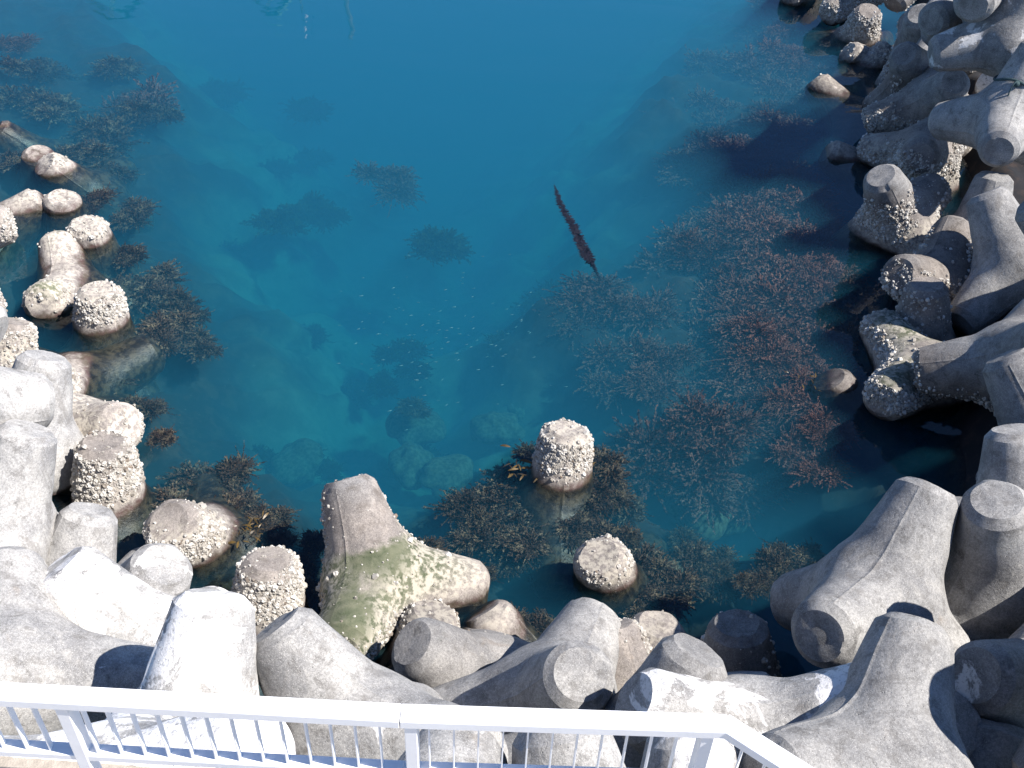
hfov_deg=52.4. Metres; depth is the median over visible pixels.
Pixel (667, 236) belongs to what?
seaweed clump
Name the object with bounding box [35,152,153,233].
tetrapod
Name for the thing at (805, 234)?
seaweed clump
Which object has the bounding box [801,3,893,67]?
tetrapod
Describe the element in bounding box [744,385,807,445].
seaweed clump
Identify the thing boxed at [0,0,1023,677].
seabed
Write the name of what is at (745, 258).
seaweed clump
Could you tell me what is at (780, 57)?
seaweed clump
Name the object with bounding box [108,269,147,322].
seaweed clump
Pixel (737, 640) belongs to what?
tetrapod
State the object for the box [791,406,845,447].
seaweed clump
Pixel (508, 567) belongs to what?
seaweed clump
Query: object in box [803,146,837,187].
seaweed clump
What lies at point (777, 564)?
seaweed clump
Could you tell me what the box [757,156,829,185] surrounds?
seaweed clump
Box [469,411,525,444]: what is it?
submerged rock
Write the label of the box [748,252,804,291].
seaweed clump
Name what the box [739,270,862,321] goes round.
seaweed clump
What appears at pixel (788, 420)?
seaweed clump
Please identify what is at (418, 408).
seaweed clump
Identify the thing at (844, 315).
seaweed clump
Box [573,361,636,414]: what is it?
seaweed clump
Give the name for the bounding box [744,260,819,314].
seaweed clump
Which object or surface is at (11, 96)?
seaweed clump
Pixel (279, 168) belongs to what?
seaweed clump
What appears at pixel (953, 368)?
tetrapod
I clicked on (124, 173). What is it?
seaweed clump
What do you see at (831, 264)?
seaweed clump
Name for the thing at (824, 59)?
seaweed clump
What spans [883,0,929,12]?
tetrapod
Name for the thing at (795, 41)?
seaweed clump
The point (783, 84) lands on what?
seaweed clump
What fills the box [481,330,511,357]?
seaweed clump
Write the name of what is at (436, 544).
seaweed clump
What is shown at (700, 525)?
submerged rock
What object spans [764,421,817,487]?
seaweed clump
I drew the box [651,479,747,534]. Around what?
seaweed clump
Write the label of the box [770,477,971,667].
tetrapod
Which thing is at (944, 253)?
tetrapod
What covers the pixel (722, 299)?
seaweed clump
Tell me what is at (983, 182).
tetrapod
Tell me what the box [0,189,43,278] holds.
tetrapod
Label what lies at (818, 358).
seaweed clump
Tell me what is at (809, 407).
seaweed clump
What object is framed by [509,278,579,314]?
seaweed clump
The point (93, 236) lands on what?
tetrapod
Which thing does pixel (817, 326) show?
seaweed clump
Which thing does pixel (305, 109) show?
seaweed clump
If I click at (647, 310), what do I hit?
seaweed clump
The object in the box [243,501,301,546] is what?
seaweed clump
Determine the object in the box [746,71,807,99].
seaweed clump
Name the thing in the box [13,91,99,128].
seaweed clump
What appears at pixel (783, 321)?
seaweed clump
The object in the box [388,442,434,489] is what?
submerged rock
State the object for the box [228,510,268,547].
kelp tuft
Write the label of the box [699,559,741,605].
seaweed clump
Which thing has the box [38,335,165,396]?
tetrapod
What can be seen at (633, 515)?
seaweed clump
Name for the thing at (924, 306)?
tetrapod
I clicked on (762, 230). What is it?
seaweed clump
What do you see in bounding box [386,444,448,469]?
seaweed clump
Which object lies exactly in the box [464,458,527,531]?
seaweed clump
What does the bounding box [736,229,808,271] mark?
seaweed clump
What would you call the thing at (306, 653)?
tetrapod
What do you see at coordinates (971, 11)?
tetrapod
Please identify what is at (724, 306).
seaweed clump
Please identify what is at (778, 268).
seaweed clump
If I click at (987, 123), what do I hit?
tetrapod
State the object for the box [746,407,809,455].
seaweed clump
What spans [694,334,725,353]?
seaweed clump
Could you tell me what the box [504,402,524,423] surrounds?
submerged rock
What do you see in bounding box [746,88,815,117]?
seaweed clump
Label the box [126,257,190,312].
seaweed clump
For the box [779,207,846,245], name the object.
seaweed clump
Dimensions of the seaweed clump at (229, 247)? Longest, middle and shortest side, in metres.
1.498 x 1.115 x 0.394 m
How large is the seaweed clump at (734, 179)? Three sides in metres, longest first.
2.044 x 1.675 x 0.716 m
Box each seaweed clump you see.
[0,31,42,54]
[0,54,83,84]
[0,83,50,112]
[0,147,24,173]
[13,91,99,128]
[54,138,122,165]
[59,111,149,159]
[81,150,144,183]
[81,182,122,214]
[84,53,147,81]
[86,72,179,134]
[99,96,185,125]
[108,195,161,232]
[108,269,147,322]
[111,242,152,273]
[114,377,139,393]
[119,391,176,422]
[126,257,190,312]
[134,309,203,358]
[144,424,179,449]
[145,284,214,326]
[150,459,251,507]
[175,324,227,362]
[197,76,255,111]
[204,444,266,493]
[214,489,250,513]
[219,238,247,253]
[226,482,270,513]
[240,200,318,239]
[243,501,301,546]
[252,443,277,473]
[256,156,312,178]
[262,527,301,549]
[278,94,336,126]
[288,145,337,173]
[294,528,324,560]
[297,549,320,579]
[298,190,352,233]
[302,322,339,350]
[304,571,318,610]
[314,456,346,482]
[340,377,374,409]
[344,158,426,216]
[361,368,401,400]
[369,335,436,368]
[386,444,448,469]
[391,358,435,384]
[393,395,433,419]
[404,224,475,266]
[417,535,451,551]
[422,482,518,534]
[440,503,542,568]
[444,509,504,556]
[460,470,482,492]
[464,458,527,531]
[479,560,501,584]
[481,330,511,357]
[487,522,555,569]
[488,552,539,582]
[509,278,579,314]
[511,439,535,463]
[511,601,555,634]
[530,529,578,567]
[531,513,615,551]
[532,297,625,351]
[542,270,641,326]
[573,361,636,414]
[573,491,602,521]
[575,334,678,373]
[581,517,644,548]
[585,470,638,523]
[593,444,635,489]
[597,397,758,513]
[606,489,656,527]
[608,360,691,405]
[610,329,706,380]
[613,283,690,340]
[619,579,674,618]
[623,244,711,294]
[627,541,678,593]
[632,551,707,624]
[639,97,716,124]
[646,217,733,278]
[651,143,711,191]
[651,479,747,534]
[652,385,772,473]
[655,226,742,277]
[659,523,713,552]
[661,153,712,193]
[666,533,718,597]
[667,299,724,384]
[675,209,712,236]
[676,369,736,407]
[681,44,729,78]
[681,124,750,156]
[683,142,745,188]
[684,142,747,182]
[685,265,744,317]
[687,84,750,126]
[689,208,742,241]
[691,368,763,408]
[692,164,816,220]
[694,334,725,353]
[696,281,796,343]
[697,110,796,146]
[698,167,754,199]
[698,250,765,293]
[698,354,782,409]
[699,352,737,407]
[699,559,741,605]
[702,135,769,174]
[702,210,738,240]
[702,314,806,372]
[702,544,747,573]
[703,194,790,243]
[703,348,771,385]
[704,166,768,199]
[705,306,785,345]
[706,269,782,325]
[707,178,781,213]
[707,301,813,343]
[707,313,804,389]
[708,208,829,255]
[708,350,763,388]
[710,132,791,169]
[713,272,790,326]
[714,43,737,54]
[715,42,787,83]
[715,240,800,282]
[716,418,796,486]
[718,183,796,218]
[719,449,807,518]
[721,177,825,202]
[722,449,777,535]
[725,334,804,393]
[725,566,775,604]
[728,213,805,255]
[730,179,848,224]
[731,104,810,155]
[732,18,803,46]
[733,199,793,247]
[733,241,790,286]
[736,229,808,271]
[738,386,817,465]
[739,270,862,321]
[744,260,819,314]
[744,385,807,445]
[745,0,787,22]
[745,228,816,278]
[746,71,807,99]
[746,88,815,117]
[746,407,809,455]
[747,544,798,598]
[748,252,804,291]
[749,67,804,84]
[749,364,814,424]
[752,30,806,44]
[752,35,812,78]
[753,138,815,175]
[754,77,807,115]
[754,245,828,296]
[755,110,817,129]
[756,36,793,70]
[756,255,818,280]
[756,269,868,320]
[756,299,834,350]
[757,35,802,52]
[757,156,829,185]
[757,218,874,269]
[759,42,813,74]
[759,138,817,169]
[760,358,812,387]
[760,537,808,570]
[761,18,799,43]
[761,366,811,415]
[763,154,818,172]
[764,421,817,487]
[765,188,844,220]
[765,378,852,450]
[767,164,844,204]
[770,82,816,119]
[772,330,838,383]
[774,247,855,286]
[774,316,856,359]
[775,322,839,376]
[779,34,803,44]
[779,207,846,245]
[779,214,868,270]
[780,187,849,217]
[782,292,840,323]
[783,446,855,491]
[784,265,886,318]
[784,386,825,419]
[785,44,817,82]
[788,252,825,286]
[789,344,853,384]
[790,215,826,245]
[790,265,854,304]
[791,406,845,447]
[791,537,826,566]
[793,421,851,454]
[795,271,842,296]
[796,306,848,358]
[796,321,853,351]
[801,273,867,331]
[801,301,864,357]
[801,396,865,460]
[802,245,869,286]
[803,46,837,77]
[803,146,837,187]
[808,362,864,384]
[811,329,867,383]
[825,252,876,283]
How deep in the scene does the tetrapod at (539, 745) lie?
6.68 m
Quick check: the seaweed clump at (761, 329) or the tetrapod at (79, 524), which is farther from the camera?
the seaweed clump at (761, 329)
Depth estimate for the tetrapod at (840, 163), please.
21.85 m
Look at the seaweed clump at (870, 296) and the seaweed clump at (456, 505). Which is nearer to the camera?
the seaweed clump at (456, 505)
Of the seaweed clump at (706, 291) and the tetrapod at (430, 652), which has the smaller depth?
the tetrapod at (430, 652)
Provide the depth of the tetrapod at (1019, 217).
15.17 m
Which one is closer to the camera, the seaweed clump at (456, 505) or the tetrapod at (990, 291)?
the seaweed clump at (456, 505)
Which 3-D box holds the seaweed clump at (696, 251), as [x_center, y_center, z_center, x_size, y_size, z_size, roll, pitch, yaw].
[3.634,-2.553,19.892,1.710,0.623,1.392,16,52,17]
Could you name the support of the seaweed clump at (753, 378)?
on the seabed
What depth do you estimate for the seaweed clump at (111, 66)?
25.48 m
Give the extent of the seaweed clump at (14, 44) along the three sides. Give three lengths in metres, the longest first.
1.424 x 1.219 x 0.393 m
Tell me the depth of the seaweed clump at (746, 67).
27.38 m
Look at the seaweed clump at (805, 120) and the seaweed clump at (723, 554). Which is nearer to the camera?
the seaweed clump at (723, 554)
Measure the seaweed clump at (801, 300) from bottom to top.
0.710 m
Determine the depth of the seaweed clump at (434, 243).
21.29 m
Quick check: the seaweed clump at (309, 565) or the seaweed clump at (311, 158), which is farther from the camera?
the seaweed clump at (311, 158)
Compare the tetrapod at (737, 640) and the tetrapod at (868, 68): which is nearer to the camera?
the tetrapod at (737, 640)
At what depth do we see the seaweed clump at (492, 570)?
13.26 m
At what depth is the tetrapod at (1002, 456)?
12.13 m
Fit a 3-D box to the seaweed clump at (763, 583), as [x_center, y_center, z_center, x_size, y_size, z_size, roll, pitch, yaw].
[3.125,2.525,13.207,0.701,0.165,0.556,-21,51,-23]
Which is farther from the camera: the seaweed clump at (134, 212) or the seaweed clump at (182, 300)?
the seaweed clump at (134, 212)
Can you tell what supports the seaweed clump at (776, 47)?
on the seabed
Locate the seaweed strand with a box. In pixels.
[554,185,601,284]
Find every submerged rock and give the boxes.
[268,438,322,487]
[385,409,445,444]
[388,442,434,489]
[419,454,473,499]
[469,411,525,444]
[491,549,535,572]
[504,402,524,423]
[662,478,731,542]
[669,560,691,594]
[723,512,747,536]
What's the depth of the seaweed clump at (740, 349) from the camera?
17.09 m
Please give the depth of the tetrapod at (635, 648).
11.03 m
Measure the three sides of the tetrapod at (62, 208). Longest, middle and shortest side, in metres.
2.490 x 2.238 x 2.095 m
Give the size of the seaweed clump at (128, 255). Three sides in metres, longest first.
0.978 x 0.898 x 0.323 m
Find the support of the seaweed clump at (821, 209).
on the seabed
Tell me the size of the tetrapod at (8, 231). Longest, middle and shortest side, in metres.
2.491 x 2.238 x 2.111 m
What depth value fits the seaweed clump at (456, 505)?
14.10 m
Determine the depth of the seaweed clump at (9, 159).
21.17 m
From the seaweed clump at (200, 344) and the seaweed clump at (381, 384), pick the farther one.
the seaweed clump at (381, 384)
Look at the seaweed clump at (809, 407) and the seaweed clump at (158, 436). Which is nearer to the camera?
the seaweed clump at (158, 436)
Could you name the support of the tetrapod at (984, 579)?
on the tetrapod at (1002, 456)
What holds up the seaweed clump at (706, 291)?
on the seabed
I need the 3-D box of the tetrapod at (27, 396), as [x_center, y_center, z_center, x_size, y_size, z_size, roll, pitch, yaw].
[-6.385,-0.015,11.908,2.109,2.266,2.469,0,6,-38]
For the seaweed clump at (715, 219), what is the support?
on the seabed
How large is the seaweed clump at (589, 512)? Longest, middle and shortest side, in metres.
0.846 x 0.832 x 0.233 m
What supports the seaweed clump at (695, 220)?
on the seabed
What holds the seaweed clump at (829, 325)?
on the seabed
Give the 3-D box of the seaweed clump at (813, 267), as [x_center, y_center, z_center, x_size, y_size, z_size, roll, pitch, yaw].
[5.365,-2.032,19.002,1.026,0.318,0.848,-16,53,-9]
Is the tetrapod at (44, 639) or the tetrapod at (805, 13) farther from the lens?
the tetrapod at (805, 13)
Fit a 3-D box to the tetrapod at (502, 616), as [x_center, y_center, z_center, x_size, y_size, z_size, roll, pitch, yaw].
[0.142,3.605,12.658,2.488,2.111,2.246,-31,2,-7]
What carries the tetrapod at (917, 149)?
on the seabed
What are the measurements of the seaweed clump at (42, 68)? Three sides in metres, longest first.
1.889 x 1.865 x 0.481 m
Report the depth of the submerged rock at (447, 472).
16.50 m
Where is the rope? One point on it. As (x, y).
(1016, 83)
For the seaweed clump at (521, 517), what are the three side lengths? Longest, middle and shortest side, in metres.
1.463 x 1.370 x 0.488 m
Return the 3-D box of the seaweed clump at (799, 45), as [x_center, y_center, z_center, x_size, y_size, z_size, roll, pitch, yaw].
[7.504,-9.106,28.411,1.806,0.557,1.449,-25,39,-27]
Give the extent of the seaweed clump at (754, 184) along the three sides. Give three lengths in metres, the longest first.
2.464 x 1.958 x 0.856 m
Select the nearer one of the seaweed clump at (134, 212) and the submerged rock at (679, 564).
the submerged rock at (679, 564)
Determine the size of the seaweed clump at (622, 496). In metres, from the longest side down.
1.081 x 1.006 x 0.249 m
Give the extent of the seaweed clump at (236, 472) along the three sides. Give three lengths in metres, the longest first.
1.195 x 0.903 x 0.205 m
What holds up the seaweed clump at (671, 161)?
on the seabed
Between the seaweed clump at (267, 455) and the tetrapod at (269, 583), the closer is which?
the tetrapod at (269, 583)
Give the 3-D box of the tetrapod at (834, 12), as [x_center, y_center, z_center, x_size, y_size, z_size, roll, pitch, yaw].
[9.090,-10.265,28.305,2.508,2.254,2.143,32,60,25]
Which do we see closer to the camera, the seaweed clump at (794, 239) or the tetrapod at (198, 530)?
the tetrapod at (198, 530)
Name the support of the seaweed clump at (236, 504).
on the seabed
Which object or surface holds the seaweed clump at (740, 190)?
on the seabed
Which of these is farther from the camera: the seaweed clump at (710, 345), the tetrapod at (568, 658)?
the seaweed clump at (710, 345)
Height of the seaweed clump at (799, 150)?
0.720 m
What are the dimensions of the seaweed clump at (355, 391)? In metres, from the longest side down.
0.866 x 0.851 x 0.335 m
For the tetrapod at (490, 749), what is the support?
on the tetrapod at (539, 745)
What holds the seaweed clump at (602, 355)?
on the seabed
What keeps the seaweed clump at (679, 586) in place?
on the seabed
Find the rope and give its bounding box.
[993,74,1023,95]
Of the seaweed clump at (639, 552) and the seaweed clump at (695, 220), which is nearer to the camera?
the seaweed clump at (639, 552)
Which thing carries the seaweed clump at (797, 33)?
on the seabed
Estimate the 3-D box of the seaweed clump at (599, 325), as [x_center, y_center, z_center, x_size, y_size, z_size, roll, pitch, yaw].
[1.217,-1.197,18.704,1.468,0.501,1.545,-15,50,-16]
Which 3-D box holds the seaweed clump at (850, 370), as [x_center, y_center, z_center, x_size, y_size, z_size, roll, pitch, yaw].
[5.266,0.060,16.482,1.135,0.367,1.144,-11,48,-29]
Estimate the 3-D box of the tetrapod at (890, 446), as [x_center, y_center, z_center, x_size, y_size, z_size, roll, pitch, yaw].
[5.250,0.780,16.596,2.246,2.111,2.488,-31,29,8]
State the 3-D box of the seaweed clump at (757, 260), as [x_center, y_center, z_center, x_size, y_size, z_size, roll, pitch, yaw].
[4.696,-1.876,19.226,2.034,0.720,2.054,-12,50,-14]
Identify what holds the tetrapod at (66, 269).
on the seabed
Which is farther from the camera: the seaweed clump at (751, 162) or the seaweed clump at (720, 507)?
the seaweed clump at (751, 162)
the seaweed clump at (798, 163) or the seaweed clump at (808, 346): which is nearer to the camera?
the seaweed clump at (808, 346)
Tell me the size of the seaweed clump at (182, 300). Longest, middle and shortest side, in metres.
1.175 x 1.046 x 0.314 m
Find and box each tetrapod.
[0,120,79,170]
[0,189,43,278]
[0,205,17,248]
[0,288,7,311]
[0,305,8,341]
[0,317,38,367]
[0,366,54,427]
[0,419,58,561]
[0,546,153,734]
[3,713,295,767]
[12,145,55,194]
[12,350,83,500]
[21,230,157,344]
[28,189,87,255]
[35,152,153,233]
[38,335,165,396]
[43,546,226,646]
[46,502,117,566]
[52,392,144,506]
[55,429,158,562]
[56,279,160,397]
[65,215,159,280]
[117,543,192,595]
[138,588,259,695]
[142,473,321,590]
[230,545,376,695]
[256,607,507,761]
[313,474,489,660]
[373,598,459,670]
[391,616,530,687]
[398,729,507,763]
[432,597,620,734]
[463,599,539,642]
[504,633,727,767]
[512,732,625,767]
[515,417,605,600]
[563,531,685,632]
[615,617,652,690]
[615,663,850,767]
[632,610,685,649]
[640,736,736,767]
[701,609,782,677]
[727,671,769,675]
[741,612,973,767]
[756,0,836,30]
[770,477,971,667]
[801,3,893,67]
[805,41,891,97]
[805,73,866,146]
[810,368,927,472]
[819,0,883,25]
[819,141,870,207]
[829,164,951,262]
[838,42,893,72]
[845,276,956,386]
[856,116,966,217]
[859,308,971,438]
[861,66,971,157]
[862,37,968,108]
[873,3,974,89]
[877,215,972,333]
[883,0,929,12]
[911,299,1023,416]
[918,0,962,45]
[927,0,1023,76]
[928,41,1023,166]
[944,480,1023,640]
[950,186,1023,334]
[953,0,1002,22]
[953,171,1013,220]
[954,623,1023,728]
[955,691,980,757]
[969,718,1023,767]
[975,74,993,92]
[975,347,1023,478]
[976,423,1023,489]
[1011,737,1023,767]
[1015,201,1023,233]
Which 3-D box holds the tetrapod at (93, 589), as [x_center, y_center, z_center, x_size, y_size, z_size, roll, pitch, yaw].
[-4.100,2.742,10.603,2.266,2.109,2.469,-38,19,-10]
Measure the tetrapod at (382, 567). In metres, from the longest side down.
2.517 x 2.257 x 2.112 m
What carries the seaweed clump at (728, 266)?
on the seabed
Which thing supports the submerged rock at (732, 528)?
on the seabed
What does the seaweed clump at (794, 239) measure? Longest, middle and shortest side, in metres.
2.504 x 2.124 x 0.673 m
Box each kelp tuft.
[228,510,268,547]
[499,444,537,484]
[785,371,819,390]
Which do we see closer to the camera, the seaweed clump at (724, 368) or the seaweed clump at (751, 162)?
the seaweed clump at (724, 368)
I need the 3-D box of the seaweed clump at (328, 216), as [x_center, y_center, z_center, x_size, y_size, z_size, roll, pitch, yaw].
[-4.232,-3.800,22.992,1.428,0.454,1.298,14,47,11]
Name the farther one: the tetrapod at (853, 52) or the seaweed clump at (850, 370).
the tetrapod at (853, 52)
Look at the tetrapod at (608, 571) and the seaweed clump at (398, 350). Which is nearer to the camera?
the tetrapod at (608, 571)
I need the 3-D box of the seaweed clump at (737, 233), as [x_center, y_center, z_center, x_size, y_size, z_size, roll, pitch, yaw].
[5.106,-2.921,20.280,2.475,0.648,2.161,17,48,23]
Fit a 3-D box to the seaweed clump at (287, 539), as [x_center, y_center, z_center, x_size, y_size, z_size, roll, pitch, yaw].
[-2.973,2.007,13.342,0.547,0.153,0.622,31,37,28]
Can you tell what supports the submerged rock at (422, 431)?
on the seabed
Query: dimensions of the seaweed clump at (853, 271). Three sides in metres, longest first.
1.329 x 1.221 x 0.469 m
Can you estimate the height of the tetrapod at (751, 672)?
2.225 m
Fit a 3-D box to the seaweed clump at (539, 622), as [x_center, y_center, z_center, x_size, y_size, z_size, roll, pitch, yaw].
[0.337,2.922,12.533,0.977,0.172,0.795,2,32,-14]
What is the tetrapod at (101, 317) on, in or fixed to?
on the seabed
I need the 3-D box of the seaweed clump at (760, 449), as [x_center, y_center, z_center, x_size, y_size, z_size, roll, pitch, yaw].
[4.186,0.618,16.332,1.848,0.557,1.744,-33,50,-28]
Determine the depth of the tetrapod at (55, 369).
13.42 m
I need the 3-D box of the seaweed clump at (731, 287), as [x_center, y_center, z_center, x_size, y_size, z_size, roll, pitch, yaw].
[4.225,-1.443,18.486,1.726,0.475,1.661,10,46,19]
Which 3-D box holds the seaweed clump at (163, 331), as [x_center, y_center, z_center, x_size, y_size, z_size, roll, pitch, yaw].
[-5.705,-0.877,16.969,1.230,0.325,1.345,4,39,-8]
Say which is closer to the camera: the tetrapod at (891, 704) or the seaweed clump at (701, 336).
the tetrapod at (891, 704)
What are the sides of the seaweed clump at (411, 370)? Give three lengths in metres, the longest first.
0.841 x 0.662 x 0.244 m
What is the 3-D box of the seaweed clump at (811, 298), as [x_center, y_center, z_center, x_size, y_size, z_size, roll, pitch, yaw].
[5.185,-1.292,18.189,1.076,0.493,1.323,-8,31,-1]
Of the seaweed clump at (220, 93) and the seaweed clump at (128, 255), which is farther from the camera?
the seaweed clump at (220, 93)
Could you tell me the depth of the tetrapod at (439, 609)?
11.91 m
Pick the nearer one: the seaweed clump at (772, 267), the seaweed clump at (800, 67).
the seaweed clump at (772, 267)
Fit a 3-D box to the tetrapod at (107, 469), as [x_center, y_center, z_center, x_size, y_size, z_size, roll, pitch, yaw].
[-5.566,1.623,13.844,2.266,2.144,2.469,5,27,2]
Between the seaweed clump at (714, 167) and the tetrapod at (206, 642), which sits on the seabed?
the seaweed clump at (714, 167)
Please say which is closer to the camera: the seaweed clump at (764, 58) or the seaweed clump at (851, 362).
the seaweed clump at (851, 362)
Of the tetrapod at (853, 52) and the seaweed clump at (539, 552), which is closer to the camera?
the seaweed clump at (539, 552)
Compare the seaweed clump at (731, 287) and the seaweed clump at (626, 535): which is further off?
the seaweed clump at (731, 287)
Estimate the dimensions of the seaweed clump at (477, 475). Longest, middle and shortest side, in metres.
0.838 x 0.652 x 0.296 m
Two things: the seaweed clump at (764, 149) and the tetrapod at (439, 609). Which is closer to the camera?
the tetrapod at (439, 609)
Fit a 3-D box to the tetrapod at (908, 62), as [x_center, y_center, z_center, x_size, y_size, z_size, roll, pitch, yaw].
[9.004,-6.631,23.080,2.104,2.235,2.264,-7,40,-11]
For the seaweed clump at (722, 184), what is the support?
on the seabed
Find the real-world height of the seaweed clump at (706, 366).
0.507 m
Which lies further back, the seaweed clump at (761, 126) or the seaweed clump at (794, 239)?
the seaweed clump at (761, 126)
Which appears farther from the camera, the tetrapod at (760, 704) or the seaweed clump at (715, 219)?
the seaweed clump at (715, 219)
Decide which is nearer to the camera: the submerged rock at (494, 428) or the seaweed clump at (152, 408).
the seaweed clump at (152, 408)
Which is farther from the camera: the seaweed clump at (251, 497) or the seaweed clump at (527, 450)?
the seaweed clump at (527, 450)
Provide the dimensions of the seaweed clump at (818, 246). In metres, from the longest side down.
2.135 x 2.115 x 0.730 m
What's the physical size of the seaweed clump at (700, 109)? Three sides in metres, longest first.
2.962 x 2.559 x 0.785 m
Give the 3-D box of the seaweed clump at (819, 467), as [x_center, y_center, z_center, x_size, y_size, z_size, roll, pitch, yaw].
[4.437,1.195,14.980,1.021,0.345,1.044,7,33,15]
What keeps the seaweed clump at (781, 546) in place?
on the seabed
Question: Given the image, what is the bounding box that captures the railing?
[0,682,812,767]
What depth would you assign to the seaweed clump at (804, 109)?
25.79 m
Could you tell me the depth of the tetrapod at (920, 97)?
21.74 m
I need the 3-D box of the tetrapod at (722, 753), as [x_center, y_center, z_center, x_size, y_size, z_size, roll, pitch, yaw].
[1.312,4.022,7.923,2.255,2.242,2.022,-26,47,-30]
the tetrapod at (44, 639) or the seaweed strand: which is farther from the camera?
the seaweed strand
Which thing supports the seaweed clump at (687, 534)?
on the seabed
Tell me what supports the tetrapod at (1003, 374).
on the seabed
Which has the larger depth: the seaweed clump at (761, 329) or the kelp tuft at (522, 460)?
the seaweed clump at (761, 329)
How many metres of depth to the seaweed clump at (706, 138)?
23.85 m
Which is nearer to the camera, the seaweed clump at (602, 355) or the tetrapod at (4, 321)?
the tetrapod at (4, 321)
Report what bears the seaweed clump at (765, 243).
on the seabed
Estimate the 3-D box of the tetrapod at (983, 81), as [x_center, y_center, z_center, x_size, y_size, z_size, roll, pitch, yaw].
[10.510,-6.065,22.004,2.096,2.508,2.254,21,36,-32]
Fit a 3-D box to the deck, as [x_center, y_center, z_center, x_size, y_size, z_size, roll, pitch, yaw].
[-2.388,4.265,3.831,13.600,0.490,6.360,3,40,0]
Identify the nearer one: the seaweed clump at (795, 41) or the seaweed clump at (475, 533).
the seaweed clump at (475, 533)
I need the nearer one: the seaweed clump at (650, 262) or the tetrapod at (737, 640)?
the tetrapod at (737, 640)
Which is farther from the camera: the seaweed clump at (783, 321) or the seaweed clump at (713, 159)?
the seaweed clump at (713, 159)
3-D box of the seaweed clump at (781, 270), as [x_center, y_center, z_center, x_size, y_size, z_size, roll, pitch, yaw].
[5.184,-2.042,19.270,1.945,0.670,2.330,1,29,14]
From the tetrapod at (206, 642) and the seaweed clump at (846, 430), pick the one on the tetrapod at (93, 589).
the tetrapod at (206, 642)
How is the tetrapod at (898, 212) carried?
on the seabed
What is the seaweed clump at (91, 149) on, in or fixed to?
on the seabed
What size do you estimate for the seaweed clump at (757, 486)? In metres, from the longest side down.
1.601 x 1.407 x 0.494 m
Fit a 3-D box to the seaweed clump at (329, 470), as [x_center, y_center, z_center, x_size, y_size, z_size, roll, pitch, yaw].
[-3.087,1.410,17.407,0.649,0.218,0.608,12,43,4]
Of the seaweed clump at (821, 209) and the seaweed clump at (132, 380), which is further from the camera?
the seaweed clump at (821, 209)
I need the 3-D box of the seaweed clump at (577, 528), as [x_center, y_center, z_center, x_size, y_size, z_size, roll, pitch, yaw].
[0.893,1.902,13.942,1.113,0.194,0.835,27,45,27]
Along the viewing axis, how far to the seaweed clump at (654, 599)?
12.91 m
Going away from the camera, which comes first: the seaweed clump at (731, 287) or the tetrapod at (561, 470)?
the tetrapod at (561, 470)
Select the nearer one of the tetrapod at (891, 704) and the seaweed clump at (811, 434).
the tetrapod at (891, 704)
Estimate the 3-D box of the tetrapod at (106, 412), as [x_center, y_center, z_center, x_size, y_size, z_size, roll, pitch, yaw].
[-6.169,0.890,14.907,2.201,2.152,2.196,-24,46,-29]
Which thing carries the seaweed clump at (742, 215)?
on the seabed
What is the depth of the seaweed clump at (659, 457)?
15.52 m
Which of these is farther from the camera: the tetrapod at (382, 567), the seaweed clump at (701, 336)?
the seaweed clump at (701, 336)
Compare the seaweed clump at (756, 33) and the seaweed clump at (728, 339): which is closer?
the seaweed clump at (728, 339)
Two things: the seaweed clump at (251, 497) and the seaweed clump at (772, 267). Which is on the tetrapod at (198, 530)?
the seaweed clump at (251, 497)
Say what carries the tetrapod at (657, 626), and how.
on the seabed
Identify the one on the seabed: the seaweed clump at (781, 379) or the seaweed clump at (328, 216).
the seaweed clump at (781, 379)
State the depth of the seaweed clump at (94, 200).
19.89 m
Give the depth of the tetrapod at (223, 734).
6.55 m
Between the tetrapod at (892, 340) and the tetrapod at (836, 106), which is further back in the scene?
the tetrapod at (836, 106)
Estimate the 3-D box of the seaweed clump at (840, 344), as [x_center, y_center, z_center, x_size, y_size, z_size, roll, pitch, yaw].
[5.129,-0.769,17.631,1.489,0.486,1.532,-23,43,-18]
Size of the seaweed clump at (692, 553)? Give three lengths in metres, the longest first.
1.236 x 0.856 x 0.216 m
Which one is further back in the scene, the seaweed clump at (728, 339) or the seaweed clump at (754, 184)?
the seaweed clump at (754, 184)
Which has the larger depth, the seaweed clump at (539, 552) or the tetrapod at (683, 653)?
the seaweed clump at (539, 552)
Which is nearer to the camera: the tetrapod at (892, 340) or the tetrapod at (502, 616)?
the tetrapod at (502, 616)
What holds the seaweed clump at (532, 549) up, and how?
on the seabed
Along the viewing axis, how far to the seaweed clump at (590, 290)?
18.89 m
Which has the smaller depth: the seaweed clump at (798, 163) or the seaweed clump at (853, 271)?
the seaweed clump at (853, 271)
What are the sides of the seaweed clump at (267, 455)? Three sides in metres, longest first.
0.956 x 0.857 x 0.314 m
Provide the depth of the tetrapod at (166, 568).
10.91 m
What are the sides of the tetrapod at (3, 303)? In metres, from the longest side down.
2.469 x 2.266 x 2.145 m
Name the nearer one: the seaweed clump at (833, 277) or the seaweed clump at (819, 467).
the seaweed clump at (819, 467)
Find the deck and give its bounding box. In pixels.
[0,756,150,767]
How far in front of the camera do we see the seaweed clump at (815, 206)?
21.05 m
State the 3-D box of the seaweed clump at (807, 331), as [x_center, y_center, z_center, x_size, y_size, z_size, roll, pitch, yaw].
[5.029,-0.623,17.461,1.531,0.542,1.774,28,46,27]
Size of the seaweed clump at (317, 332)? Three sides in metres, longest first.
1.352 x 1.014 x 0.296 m
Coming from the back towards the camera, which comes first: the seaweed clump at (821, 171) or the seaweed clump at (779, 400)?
the seaweed clump at (821, 171)

